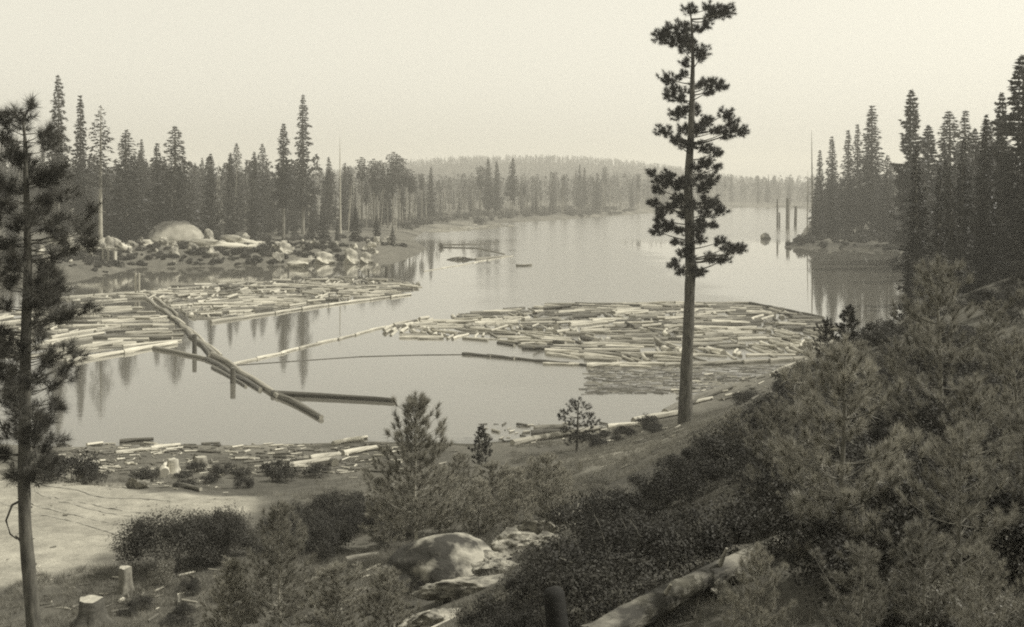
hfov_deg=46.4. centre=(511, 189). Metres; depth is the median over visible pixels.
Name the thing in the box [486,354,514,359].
boom log
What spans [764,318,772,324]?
log
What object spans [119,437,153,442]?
log
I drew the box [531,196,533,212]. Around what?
fir tree
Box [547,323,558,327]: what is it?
log
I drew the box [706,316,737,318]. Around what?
log
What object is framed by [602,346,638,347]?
log
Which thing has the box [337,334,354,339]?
boom log
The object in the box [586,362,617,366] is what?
boom log
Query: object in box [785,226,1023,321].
grove undergrowth
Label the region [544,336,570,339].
log
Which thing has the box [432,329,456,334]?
log
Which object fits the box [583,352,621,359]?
log
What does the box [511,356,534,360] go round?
boom log
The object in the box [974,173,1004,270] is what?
pine tree
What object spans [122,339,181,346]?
log
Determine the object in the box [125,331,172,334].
log
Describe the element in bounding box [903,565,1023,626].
bush
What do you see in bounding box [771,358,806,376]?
log
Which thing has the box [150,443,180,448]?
log
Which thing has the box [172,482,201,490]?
log
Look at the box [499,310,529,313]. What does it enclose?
log
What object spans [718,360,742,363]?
boom log
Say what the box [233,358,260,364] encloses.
boom log
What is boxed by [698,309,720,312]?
log
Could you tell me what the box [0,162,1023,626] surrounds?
ground
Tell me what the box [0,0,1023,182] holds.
sky
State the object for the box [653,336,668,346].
log
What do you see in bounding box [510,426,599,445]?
log
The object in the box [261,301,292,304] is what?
log
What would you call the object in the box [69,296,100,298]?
log
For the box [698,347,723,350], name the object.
log
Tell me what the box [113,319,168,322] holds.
log
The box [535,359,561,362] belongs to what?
boom log
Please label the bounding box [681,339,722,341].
log
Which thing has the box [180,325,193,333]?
boom log
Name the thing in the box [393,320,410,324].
log
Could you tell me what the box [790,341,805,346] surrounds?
log
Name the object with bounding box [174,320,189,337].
boom log
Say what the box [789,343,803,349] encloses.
log
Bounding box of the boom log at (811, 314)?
[801,312,824,318]
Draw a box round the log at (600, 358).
[584,356,618,361]
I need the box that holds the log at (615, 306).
[601,305,631,306]
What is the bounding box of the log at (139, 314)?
[94,313,159,315]
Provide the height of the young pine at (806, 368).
2.749 m
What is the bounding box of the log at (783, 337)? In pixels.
[771,334,790,339]
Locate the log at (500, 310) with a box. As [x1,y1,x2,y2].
[483,310,516,311]
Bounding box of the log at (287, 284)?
[273,283,303,285]
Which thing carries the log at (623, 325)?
on the water
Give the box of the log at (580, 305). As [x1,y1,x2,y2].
[576,304,608,306]
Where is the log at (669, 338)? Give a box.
[631,335,681,339]
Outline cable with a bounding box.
[239,354,462,364]
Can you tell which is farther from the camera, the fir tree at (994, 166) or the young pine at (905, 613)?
the fir tree at (994, 166)
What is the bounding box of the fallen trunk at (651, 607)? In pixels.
[580,533,797,626]
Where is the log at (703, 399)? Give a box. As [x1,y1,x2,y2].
[695,396,712,403]
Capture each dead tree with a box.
[233,161,237,228]
[339,145,341,233]
[348,186,351,230]
[805,183,807,231]
[810,130,812,226]
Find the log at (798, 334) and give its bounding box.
[780,328,800,335]
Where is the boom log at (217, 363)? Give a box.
[204,356,229,371]
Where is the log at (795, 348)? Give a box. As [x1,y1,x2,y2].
[790,344,805,354]
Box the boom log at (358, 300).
[348,298,372,302]
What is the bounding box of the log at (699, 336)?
[694,335,736,338]
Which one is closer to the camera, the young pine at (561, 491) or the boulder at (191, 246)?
the young pine at (561, 491)
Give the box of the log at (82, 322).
[49,320,98,323]
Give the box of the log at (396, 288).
[379,287,413,289]
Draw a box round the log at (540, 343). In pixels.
[535,342,546,344]
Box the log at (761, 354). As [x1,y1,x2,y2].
[746,353,795,355]
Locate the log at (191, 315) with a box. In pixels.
[188,312,196,317]
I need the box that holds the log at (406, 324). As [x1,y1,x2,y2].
[402,322,413,327]
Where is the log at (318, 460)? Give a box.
[286,457,330,464]
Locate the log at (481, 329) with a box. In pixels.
[469,326,511,332]
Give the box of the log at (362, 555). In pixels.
[344,552,378,560]
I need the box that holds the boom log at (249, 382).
[227,370,261,390]
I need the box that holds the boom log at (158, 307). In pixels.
[156,305,170,313]
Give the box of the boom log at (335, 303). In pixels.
[328,301,351,305]
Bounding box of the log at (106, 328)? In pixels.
[94,325,121,331]
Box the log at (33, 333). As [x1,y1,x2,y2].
[8,330,56,335]
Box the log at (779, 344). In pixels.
[768,339,790,347]
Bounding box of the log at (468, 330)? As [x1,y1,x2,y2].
[454,328,477,331]
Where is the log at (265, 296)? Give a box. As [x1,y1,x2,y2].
[261,294,286,297]
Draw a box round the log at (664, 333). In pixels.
[662,328,670,336]
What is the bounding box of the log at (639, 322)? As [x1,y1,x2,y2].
[613,321,652,324]
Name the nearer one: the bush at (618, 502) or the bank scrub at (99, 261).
the bush at (618, 502)
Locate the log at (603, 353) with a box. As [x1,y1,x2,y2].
[578,350,623,356]
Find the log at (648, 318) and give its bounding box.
[644,317,663,319]
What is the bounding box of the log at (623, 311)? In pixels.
[613,309,648,313]
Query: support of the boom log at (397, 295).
on the water
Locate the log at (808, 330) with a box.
[805,328,825,336]
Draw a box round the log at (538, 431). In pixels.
[531,429,568,435]
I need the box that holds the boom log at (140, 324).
[122,323,174,326]
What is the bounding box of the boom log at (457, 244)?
[439,244,473,244]
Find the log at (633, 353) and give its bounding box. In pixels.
[621,352,652,355]
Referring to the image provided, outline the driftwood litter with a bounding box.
[6,373,773,626]
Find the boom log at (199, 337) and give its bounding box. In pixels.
[193,331,204,342]
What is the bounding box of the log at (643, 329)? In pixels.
[638,327,650,331]
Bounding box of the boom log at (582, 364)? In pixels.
[561,361,585,365]
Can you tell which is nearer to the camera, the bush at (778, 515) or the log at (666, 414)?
the bush at (778, 515)
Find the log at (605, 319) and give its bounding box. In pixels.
[591,318,621,320]
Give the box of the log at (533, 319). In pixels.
[523,317,560,321]
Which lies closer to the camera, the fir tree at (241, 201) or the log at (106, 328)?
the log at (106, 328)
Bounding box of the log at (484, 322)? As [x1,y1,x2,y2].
[474,320,517,323]
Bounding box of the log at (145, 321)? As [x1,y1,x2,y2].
[105,320,152,323]
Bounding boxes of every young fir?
[276,212,281,235]
[290,216,298,236]
[306,214,316,237]
[316,204,329,239]
[334,221,341,241]
[349,208,362,241]
[371,216,381,241]
[389,227,395,246]
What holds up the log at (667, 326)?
on the water
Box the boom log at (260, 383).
[238,370,278,397]
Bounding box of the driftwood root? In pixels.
[447,256,476,259]
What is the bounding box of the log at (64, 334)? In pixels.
[49,328,96,338]
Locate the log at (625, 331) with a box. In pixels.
[621,330,656,333]
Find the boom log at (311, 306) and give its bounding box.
[301,304,328,309]
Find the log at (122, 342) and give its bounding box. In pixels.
[92,341,135,344]
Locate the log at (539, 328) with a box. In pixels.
[536,326,543,330]
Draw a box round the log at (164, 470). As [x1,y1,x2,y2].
[159,461,169,476]
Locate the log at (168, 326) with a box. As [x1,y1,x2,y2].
[156,325,173,327]
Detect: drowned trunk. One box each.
[776,199,777,227]
[786,198,789,228]
[794,206,796,226]
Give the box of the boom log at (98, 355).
[63,350,123,362]
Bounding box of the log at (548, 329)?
[545,327,555,333]
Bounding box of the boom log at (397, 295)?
[390,293,411,297]
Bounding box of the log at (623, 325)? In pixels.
[615,324,641,327]
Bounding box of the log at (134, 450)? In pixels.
[114,447,151,453]
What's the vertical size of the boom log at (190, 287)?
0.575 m
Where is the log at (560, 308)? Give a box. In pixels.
[548,308,573,309]
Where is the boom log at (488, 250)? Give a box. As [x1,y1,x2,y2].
[476,247,503,253]
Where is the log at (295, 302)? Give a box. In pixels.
[277,300,300,303]
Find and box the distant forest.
[1,153,1020,228]
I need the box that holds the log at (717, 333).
[703,332,733,335]
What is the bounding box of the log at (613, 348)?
[584,348,639,349]
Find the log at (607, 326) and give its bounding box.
[603,325,614,327]
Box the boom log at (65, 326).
[37,325,76,327]
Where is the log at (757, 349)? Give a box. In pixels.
[751,346,773,352]
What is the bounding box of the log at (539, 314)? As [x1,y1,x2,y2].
[534,312,544,317]
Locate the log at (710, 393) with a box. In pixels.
[661,383,733,411]
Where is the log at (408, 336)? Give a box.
[399,336,417,337]
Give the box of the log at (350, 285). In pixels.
[333,285,366,286]
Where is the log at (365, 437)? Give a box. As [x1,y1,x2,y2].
[344,435,367,438]
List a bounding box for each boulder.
[37,244,45,254]
[43,233,74,244]
[70,243,105,251]
[104,236,116,250]
[114,239,132,250]
[125,478,149,488]
[128,240,138,250]
[140,239,152,245]
[147,221,203,245]
[158,237,168,245]
[168,246,179,255]
[182,238,258,248]
[186,242,198,254]
[203,228,213,238]
[207,245,219,256]
[220,234,264,243]
[272,241,278,249]
[272,251,284,262]
[277,241,292,254]
[285,258,311,267]
[314,251,336,263]
[343,248,359,264]
[351,243,357,248]
[359,252,373,263]
[364,241,376,247]
[367,247,378,253]
[373,236,381,244]
[385,532,491,596]
[394,608,461,626]
[411,574,503,603]
[471,557,516,574]
[483,550,511,559]
[489,527,537,555]
[514,521,566,534]
[529,530,559,550]
[543,511,574,532]
[566,502,592,519]
[703,577,735,599]
[731,564,757,582]
[760,233,770,238]
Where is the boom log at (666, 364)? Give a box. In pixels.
[664,362,680,366]
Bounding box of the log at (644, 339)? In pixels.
[631,337,659,340]
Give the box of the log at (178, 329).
[149,328,182,330]
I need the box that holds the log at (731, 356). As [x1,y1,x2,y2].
[726,352,736,359]
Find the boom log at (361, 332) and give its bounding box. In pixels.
[355,330,370,334]
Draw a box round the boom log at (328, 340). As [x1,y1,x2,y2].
[316,338,337,342]
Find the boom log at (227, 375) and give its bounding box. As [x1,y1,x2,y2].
[211,365,246,386]
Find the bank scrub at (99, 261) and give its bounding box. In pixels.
[0,233,407,272]
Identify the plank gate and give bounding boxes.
[101,248,116,260]
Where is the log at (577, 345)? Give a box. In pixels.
[554,344,596,347]
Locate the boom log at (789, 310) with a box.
[785,308,799,312]
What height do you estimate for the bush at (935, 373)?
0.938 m
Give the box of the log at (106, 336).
[93,334,172,339]
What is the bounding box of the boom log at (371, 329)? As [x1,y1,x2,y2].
[368,326,384,330]
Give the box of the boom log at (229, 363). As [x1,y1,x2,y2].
[210,351,241,372]
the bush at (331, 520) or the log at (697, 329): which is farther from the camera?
the log at (697, 329)
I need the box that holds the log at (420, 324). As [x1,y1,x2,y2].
[409,322,436,326]
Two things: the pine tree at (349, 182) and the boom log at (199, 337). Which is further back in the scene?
the pine tree at (349, 182)
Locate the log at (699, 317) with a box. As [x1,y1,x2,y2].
[676,315,707,318]
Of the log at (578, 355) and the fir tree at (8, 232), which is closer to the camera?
the log at (578, 355)
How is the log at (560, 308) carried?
on the water
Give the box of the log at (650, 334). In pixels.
[624,333,657,335]
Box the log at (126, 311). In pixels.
[90,311,155,312]
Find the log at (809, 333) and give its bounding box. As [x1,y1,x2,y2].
[802,330,816,335]
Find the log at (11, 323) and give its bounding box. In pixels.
[0,321,20,325]
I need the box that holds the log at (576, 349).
[563,348,594,350]
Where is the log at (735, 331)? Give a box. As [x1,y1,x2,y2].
[720,331,751,331]
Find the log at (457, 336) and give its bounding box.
[451,333,468,338]
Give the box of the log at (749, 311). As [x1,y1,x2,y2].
[746,310,771,312]
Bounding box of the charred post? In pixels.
[543,586,568,626]
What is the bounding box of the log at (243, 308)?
[221,306,254,309]
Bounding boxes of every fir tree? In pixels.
[0,146,7,231]
[1,161,21,220]
[1,193,20,237]
[29,160,38,237]
[33,148,53,228]
[42,74,73,225]
[60,186,73,234]
[60,191,68,221]
[67,95,92,233]
[83,154,97,237]
[85,157,97,222]
[93,172,112,237]
[94,129,163,242]
[128,153,150,229]
[129,155,148,238]
[138,139,147,188]
[141,143,171,236]
[141,159,149,220]
[142,126,207,227]
[162,158,168,199]
[187,182,197,226]
[191,164,200,224]
[195,158,207,229]
[198,154,231,239]
[219,143,248,231]
[219,153,240,234]
[241,152,266,230]
[245,189,264,239]
[256,144,280,233]
[262,164,275,210]
[270,123,300,237]
[270,178,277,234]
[274,181,281,228]
[281,204,290,234]
[289,95,321,233]
[299,210,308,230]
[307,184,319,231]
[318,157,339,227]
[319,177,324,216]
[336,163,351,223]
[346,173,354,221]
[350,186,358,224]
[379,196,384,224]
[383,167,394,226]
[400,175,407,219]
[416,196,420,218]
[422,189,425,214]
[424,167,438,216]
[438,197,441,215]
[452,189,454,209]
[457,191,460,211]
[468,189,472,211]
[481,159,495,211]
[491,161,501,213]
[504,158,520,213]
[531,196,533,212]
[534,188,538,213]
[550,182,555,212]
[552,174,556,207]
[572,170,578,205]
[575,164,584,209]
[581,170,588,209]
[592,173,604,209]
[627,179,634,207]
[635,178,640,205]
[644,176,649,200]
[697,180,702,204]
[729,176,733,200]
[755,177,760,202]
[763,178,766,203]
[765,174,770,203]
[786,176,792,204]
[807,177,828,236]
[808,150,826,218]
[818,137,840,212]
[819,182,822,206]
[824,175,845,236]
[826,172,845,229]
[837,130,863,229]
[837,179,845,227]
[843,124,868,230]
[855,105,885,227]
[865,176,881,232]
[868,155,901,232]
[885,176,898,232]
[895,144,931,311]
[924,168,955,296]
[929,110,966,196]
[932,161,957,277]
[932,167,966,292]
[933,140,955,245]
[948,110,973,199]
[948,143,965,207]
[949,187,966,291]
[953,137,977,292]
[964,137,976,196]
[967,114,1013,281]
[969,136,999,269]
[972,119,995,203]
[989,125,996,172]
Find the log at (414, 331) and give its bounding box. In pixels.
[411,329,421,333]
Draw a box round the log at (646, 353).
[643,351,681,355]
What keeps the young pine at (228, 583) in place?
on the ground at (80, 546)
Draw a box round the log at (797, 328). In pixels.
[792,327,830,329]
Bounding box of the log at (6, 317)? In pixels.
[0,315,13,319]
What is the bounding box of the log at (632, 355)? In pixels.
[626,353,641,358]
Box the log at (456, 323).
[436,323,470,324]
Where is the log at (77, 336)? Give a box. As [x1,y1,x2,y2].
[41,332,104,343]
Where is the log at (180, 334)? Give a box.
[143,333,183,335]
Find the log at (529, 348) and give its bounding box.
[522,346,562,349]
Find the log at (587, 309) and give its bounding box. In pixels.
[574,308,600,310]
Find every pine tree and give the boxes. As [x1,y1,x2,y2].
[0,89,110,626]
[13,168,22,202]
[81,105,123,237]
[325,169,336,226]
[335,164,350,216]
[346,166,355,223]
[355,157,368,223]
[357,180,360,211]
[362,183,369,227]
[366,159,381,221]
[374,160,387,223]
[374,179,380,220]
[374,192,378,220]
[382,176,390,227]
[384,152,402,224]
[386,169,398,226]
[395,156,408,224]
[399,188,405,213]
[402,168,408,219]
[406,169,417,219]
[407,176,414,227]
[411,177,416,218]
[411,182,417,218]
[418,173,424,217]
[474,166,485,211]
[522,183,526,212]
[549,192,553,213]
[557,396,599,452]
[602,166,607,205]
[635,173,641,209]
[644,0,751,424]
[722,177,727,203]
[887,89,940,262]
[899,125,947,259]
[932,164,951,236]
[956,128,982,203]
[956,162,979,273]
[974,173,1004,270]
[975,54,1023,264]
[985,92,1012,279]
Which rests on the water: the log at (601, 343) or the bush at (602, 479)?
the log at (601, 343)
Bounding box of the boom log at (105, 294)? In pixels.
[93,293,119,295]
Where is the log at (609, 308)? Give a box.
[597,307,622,309]
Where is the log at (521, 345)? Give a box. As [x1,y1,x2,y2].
[518,344,533,346]
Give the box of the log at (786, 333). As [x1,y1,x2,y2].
[773,330,796,335]
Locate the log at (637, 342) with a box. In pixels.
[599,340,653,343]
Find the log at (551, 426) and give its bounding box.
[533,424,567,429]
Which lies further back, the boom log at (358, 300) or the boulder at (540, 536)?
the boom log at (358, 300)
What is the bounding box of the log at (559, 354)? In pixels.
[546,352,579,358]
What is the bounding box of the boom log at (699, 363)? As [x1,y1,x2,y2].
[693,361,722,365]
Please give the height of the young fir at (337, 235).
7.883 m
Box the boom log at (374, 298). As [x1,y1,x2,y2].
[370,296,389,299]
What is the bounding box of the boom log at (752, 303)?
[748,302,765,306]
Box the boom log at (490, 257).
[474,255,507,259]
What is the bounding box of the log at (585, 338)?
[580,335,597,341]
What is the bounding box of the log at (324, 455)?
[308,452,340,459]
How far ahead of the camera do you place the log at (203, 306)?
202.73 m
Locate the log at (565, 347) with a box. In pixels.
[550,347,581,348]
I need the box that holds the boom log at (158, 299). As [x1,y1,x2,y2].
[153,296,165,304]
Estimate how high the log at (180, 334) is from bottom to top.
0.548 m
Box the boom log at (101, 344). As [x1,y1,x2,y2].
[55,338,130,352]
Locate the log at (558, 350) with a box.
[545,348,578,352]
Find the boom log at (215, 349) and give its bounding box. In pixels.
[205,342,222,355]
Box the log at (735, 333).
[733,332,751,334]
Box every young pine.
[196,555,262,626]
[234,498,325,626]
[293,559,376,626]
[356,564,421,626]
[357,477,410,547]
[361,390,472,540]
[417,462,462,531]
[444,451,479,518]
[457,476,499,537]
[465,459,514,527]
[467,424,493,466]
[488,463,521,502]
[497,466,537,528]
[514,460,543,502]
[524,451,575,518]
[543,466,579,508]
[577,460,582,471]
[713,406,752,462]
[717,541,798,626]
[738,398,819,505]
[765,330,939,570]
[765,441,823,540]
[771,356,835,439]
[807,316,838,365]
[809,539,904,626]
[831,303,861,358]
[847,338,879,375]
[867,335,921,426]
[868,514,977,626]
[877,442,915,504]
[880,251,1023,439]
[891,420,1023,602]
[902,318,946,373]
[927,370,1023,488]
[943,540,1023,626]
[955,405,1023,560]
[969,296,1012,374]
[973,324,1023,445]
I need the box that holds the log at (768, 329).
[765,326,772,332]
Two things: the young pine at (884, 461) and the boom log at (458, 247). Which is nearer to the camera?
the young pine at (884, 461)
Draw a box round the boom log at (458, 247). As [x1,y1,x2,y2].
[443,246,474,247]
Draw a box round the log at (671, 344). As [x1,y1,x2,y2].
[665,341,681,347]
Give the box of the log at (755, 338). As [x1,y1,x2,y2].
[737,337,781,339]
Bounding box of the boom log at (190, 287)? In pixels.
[180,286,199,288]
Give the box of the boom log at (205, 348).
[189,334,210,356]
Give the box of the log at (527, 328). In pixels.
[523,325,537,330]
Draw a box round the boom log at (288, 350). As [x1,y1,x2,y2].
[281,347,298,353]
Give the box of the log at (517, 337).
[507,336,554,340]
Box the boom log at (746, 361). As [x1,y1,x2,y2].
[742,359,769,363]
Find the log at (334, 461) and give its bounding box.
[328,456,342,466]
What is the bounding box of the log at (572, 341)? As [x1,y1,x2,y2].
[548,338,574,342]
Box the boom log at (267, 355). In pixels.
[256,352,283,359]
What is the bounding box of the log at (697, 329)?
[694,327,712,331]
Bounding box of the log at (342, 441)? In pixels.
[331,437,363,444]
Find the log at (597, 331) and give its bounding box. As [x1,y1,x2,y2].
[580,329,610,332]
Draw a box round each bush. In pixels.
[38,452,63,458]
[38,468,68,480]
[39,447,100,484]
[80,469,109,484]
[104,496,255,577]
[116,593,154,616]
[120,618,147,626]
[127,465,160,481]
[148,556,178,588]
[157,612,194,626]
[171,602,198,615]
[173,470,194,478]
[173,477,197,486]
[173,578,201,595]
[185,461,209,471]
[189,500,258,565]
[200,472,220,484]
[210,462,236,474]
[223,601,260,624]
[230,466,252,478]
[232,568,266,594]
[233,474,254,488]
[244,586,275,602]
[248,528,304,555]
[253,510,295,535]
[259,457,293,475]
[262,619,291,626]
[265,462,301,482]
[284,609,307,623]
[288,497,324,519]
[288,505,329,527]
[288,514,356,554]
[290,512,347,538]
[293,516,358,561]
[301,462,331,478]
[305,487,372,516]
[308,615,337,626]
[318,503,372,525]
[327,498,370,516]
[334,507,381,536]
[360,500,409,527]
[369,522,418,544]
[385,503,429,527]
[411,580,431,592]
[450,602,512,626]
[462,616,501,626]
[471,555,568,619]
[473,601,537,626]
[481,532,500,541]
[491,597,544,621]
[498,600,544,626]
[507,515,528,525]
[507,544,593,576]
[510,533,592,575]
[510,541,625,606]
[522,609,579,626]
[523,537,585,592]
[528,513,687,583]
[528,548,705,626]
[543,487,640,545]
[560,487,667,543]
[577,507,681,559]
[580,432,598,442]
[586,473,610,487]
[587,484,650,518]
[589,436,609,446]
[593,510,703,565]
[597,431,609,437]
[599,430,610,434]
[600,482,625,492]
[604,502,654,543]
[610,434,624,441]
[611,428,623,434]
[614,505,678,529]
[615,424,631,430]
[621,427,636,436]
[626,465,689,496]
[627,516,750,587]
[635,412,658,424]
[635,468,702,514]
[641,422,656,430]
[643,424,662,432]
[652,454,683,472]
[666,445,725,481]
[669,487,781,549]
[670,449,744,490]
[672,455,746,498]
[681,435,736,456]
[684,419,775,463]
[687,423,773,461]
[703,416,774,438]
[716,441,829,496]
[718,410,769,439]
[722,437,778,486]
[730,392,753,405]
[731,389,760,401]
[732,470,882,555]
[734,480,768,507]
[736,400,789,423]
[739,421,787,437]
[751,388,797,409]
[751,388,826,423]
[752,383,830,420]
[752,459,834,506]
[766,518,914,612]
[767,464,889,520]
[768,369,831,394]
[768,394,834,429]
[768,416,878,454]
[769,382,787,391]
[770,429,911,478]
[771,365,814,381]
[797,361,821,371]
[801,439,953,506]
[806,502,934,569]
[815,395,870,429]
[823,371,889,403]
[825,359,876,376]
[825,585,961,626]
[827,398,892,431]
[832,369,894,389]
[833,378,946,434]
[848,351,912,368]
[849,453,954,505]
[851,334,879,348]
[852,466,1023,591]
[856,414,932,457]
[858,327,901,349]
[859,361,887,374]
[862,317,912,336]
[867,557,922,594]
[876,340,913,363]
[876,549,984,613]
[877,367,954,402]
[878,358,970,384]
[883,488,967,535]
[884,397,1004,455]
[890,441,1023,552]
[892,347,942,366]
[896,372,972,405]
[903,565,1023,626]
[906,350,967,372]
[910,319,975,340]
[910,341,990,375]
[911,306,944,322]
[911,323,979,348]
[913,317,990,346]
[920,331,985,363]
[921,367,965,381]
[926,387,1023,443]
[929,326,985,344]
[929,442,966,459]
[930,421,1023,470]
[930,536,1022,590]
[943,333,1011,362]
[943,367,986,397]
[943,505,1023,588]
[945,301,967,309]
[945,374,1023,410]
[946,353,1023,385]
[952,431,1023,496]
[956,287,995,304]
[966,424,1023,474]
[969,291,1018,310]
[970,288,1015,310]
[971,287,1007,297]
[975,493,1020,559]
[987,306,1023,324]
[988,339,1023,362]
[990,278,1023,293]
[1001,288,1023,309]
[1004,284,1023,290]
[1006,489,1023,546]
[1008,271,1023,286]
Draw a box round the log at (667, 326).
[662,324,682,328]
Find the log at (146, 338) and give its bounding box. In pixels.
[108,337,148,339]
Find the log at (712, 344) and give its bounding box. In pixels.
[699,341,737,346]
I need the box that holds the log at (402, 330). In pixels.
[399,326,408,333]
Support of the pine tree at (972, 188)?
on the ground at (80, 546)
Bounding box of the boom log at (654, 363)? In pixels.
[638,362,664,365]
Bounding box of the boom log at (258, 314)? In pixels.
[243,312,274,317]
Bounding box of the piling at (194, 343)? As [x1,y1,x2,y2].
[192,334,196,352]
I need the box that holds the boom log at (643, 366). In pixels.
[620,364,650,367]
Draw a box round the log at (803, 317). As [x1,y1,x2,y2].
[792,315,821,318]
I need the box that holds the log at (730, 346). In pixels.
[718,345,748,348]
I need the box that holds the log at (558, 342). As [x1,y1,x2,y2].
[543,339,566,343]
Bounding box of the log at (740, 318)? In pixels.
[726,317,759,320]
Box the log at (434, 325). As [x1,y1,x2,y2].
[419,324,448,326]
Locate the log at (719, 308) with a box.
[704,308,731,309]
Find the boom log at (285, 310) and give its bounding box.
[274,307,301,313]
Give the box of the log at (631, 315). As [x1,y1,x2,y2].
[629,314,664,316]
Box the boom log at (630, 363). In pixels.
[612,362,643,364]
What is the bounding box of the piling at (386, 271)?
[385,267,387,276]
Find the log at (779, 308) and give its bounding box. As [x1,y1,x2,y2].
[771,306,784,310]
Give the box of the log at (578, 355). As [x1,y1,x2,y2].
[570,353,601,357]
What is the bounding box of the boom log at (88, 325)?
[72,324,121,327]
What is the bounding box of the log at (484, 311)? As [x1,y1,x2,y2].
[470,311,499,312]
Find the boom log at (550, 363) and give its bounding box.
[543,362,573,364]
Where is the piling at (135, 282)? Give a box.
[135,273,136,292]
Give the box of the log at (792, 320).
[788,319,821,322]
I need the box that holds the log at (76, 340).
[34,338,92,346]
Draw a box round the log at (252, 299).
[250,298,287,300]
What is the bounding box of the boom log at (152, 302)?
[145,297,156,307]
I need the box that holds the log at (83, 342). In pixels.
[55,339,143,346]
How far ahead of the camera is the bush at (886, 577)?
15.59 m
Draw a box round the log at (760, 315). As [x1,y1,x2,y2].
[749,314,763,319]
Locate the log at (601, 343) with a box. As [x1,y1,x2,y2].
[583,342,629,345]
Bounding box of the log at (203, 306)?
[192,304,225,307]
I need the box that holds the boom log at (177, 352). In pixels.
[152,346,204,359]
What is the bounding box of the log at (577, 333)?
[566,331,594,335]
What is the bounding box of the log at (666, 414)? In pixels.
[631,410,677,422]
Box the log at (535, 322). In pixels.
[519,322,552,323]
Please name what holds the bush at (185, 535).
on the ground at (80, 546)
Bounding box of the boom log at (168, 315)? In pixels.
[166,313,180,322]
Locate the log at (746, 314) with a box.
[728,313,768,315]
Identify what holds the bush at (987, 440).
on the ground at (80, 546)
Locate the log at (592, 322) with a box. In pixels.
[568,320,607,325]
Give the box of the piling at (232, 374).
[230,367,235,382]
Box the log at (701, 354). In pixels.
[693,353,726,356]
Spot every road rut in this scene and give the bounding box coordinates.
[0,502,123,537]
[15,497,135,526]
[17,485,141,516]
[31,483,185,500]
[42,493,152,512]
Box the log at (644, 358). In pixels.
[641,352,650,361]
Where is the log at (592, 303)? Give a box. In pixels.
[575,302,611,304]
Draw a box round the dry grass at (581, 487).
[0,403,1023,626]
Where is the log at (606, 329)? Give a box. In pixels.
[587,328,631,330]
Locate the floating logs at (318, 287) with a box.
[0,224,845,361]
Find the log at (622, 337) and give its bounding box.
[611,336,637,338]
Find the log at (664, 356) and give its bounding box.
[653,355,680,359]
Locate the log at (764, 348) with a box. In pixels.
[748,343,768,349]
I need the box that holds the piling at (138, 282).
[138,273,139,292]
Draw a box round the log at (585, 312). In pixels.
[578,310,610,313]
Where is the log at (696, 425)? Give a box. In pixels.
[672,416,724,433]
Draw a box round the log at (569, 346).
[548,345,595,348]
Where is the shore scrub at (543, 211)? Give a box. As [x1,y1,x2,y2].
[276,205,635,229]
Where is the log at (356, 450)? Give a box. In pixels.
[342,445,378,455]
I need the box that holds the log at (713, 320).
[711,319,748,321]
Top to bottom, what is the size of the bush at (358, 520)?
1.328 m
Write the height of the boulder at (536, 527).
1.057 m
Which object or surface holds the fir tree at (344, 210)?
on the ground at (80, 546)
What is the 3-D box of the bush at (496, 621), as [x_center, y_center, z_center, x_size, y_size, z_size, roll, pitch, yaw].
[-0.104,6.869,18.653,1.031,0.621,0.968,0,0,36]
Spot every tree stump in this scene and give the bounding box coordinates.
[72,595,116,626]
[115,565,133,594]
[166,458,180,473]
[194,456,210,469]
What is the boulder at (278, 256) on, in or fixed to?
on the ground at (80, 546)
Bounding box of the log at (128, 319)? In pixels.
[101,317,158,322]
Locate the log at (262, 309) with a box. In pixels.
[252,307,273,311]
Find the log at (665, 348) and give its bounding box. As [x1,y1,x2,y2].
[661,345,672,351]
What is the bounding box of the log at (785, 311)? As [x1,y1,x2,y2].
[783,310,799,315]
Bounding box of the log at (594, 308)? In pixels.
[578,307,608,309]
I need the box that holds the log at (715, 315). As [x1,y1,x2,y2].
[704,315,724,316]
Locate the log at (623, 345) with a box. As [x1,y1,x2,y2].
[605,344,643,347]
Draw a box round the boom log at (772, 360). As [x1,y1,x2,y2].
[769,357,798,362]
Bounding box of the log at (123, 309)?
[81,308,131,311]
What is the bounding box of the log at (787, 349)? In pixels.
[785,347,798,354]
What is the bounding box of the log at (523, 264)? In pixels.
[516,264,531,265]
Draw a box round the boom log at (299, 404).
[270,391,323,418]
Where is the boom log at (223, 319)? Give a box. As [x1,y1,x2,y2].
[209,316,247,322]
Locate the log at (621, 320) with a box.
[615,319,641,321]
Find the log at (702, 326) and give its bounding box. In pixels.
[694,325,727,328]
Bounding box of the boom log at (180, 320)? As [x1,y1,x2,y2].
[171,315,185,324]
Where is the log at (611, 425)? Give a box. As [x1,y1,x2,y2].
[607,422,640,428]
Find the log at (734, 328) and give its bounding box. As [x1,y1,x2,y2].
[725,326,756,329]
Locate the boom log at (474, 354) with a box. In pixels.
[462,352,490,356]
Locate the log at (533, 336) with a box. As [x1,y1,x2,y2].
[525,333,542,339]
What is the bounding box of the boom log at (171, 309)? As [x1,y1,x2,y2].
[162,304,178,315]
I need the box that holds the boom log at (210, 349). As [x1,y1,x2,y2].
[197,338,217,353]
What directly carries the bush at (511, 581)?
on the ground at (80, 546)
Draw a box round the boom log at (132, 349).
[123,341,177,353]
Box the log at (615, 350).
[592,349,639,351]
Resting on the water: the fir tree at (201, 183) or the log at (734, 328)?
the log at (734, 328)
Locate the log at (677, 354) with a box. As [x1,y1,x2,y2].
[671,351,681,356]
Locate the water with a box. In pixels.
[0,207,914,446]
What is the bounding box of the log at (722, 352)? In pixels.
[705,346,726,354]
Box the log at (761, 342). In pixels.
[759,341,776,349]
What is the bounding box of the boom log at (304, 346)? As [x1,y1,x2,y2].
[299,342,320,348]
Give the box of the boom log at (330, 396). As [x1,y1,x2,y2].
[270,390,392,401]
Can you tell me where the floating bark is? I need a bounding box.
[579,365,784,394]

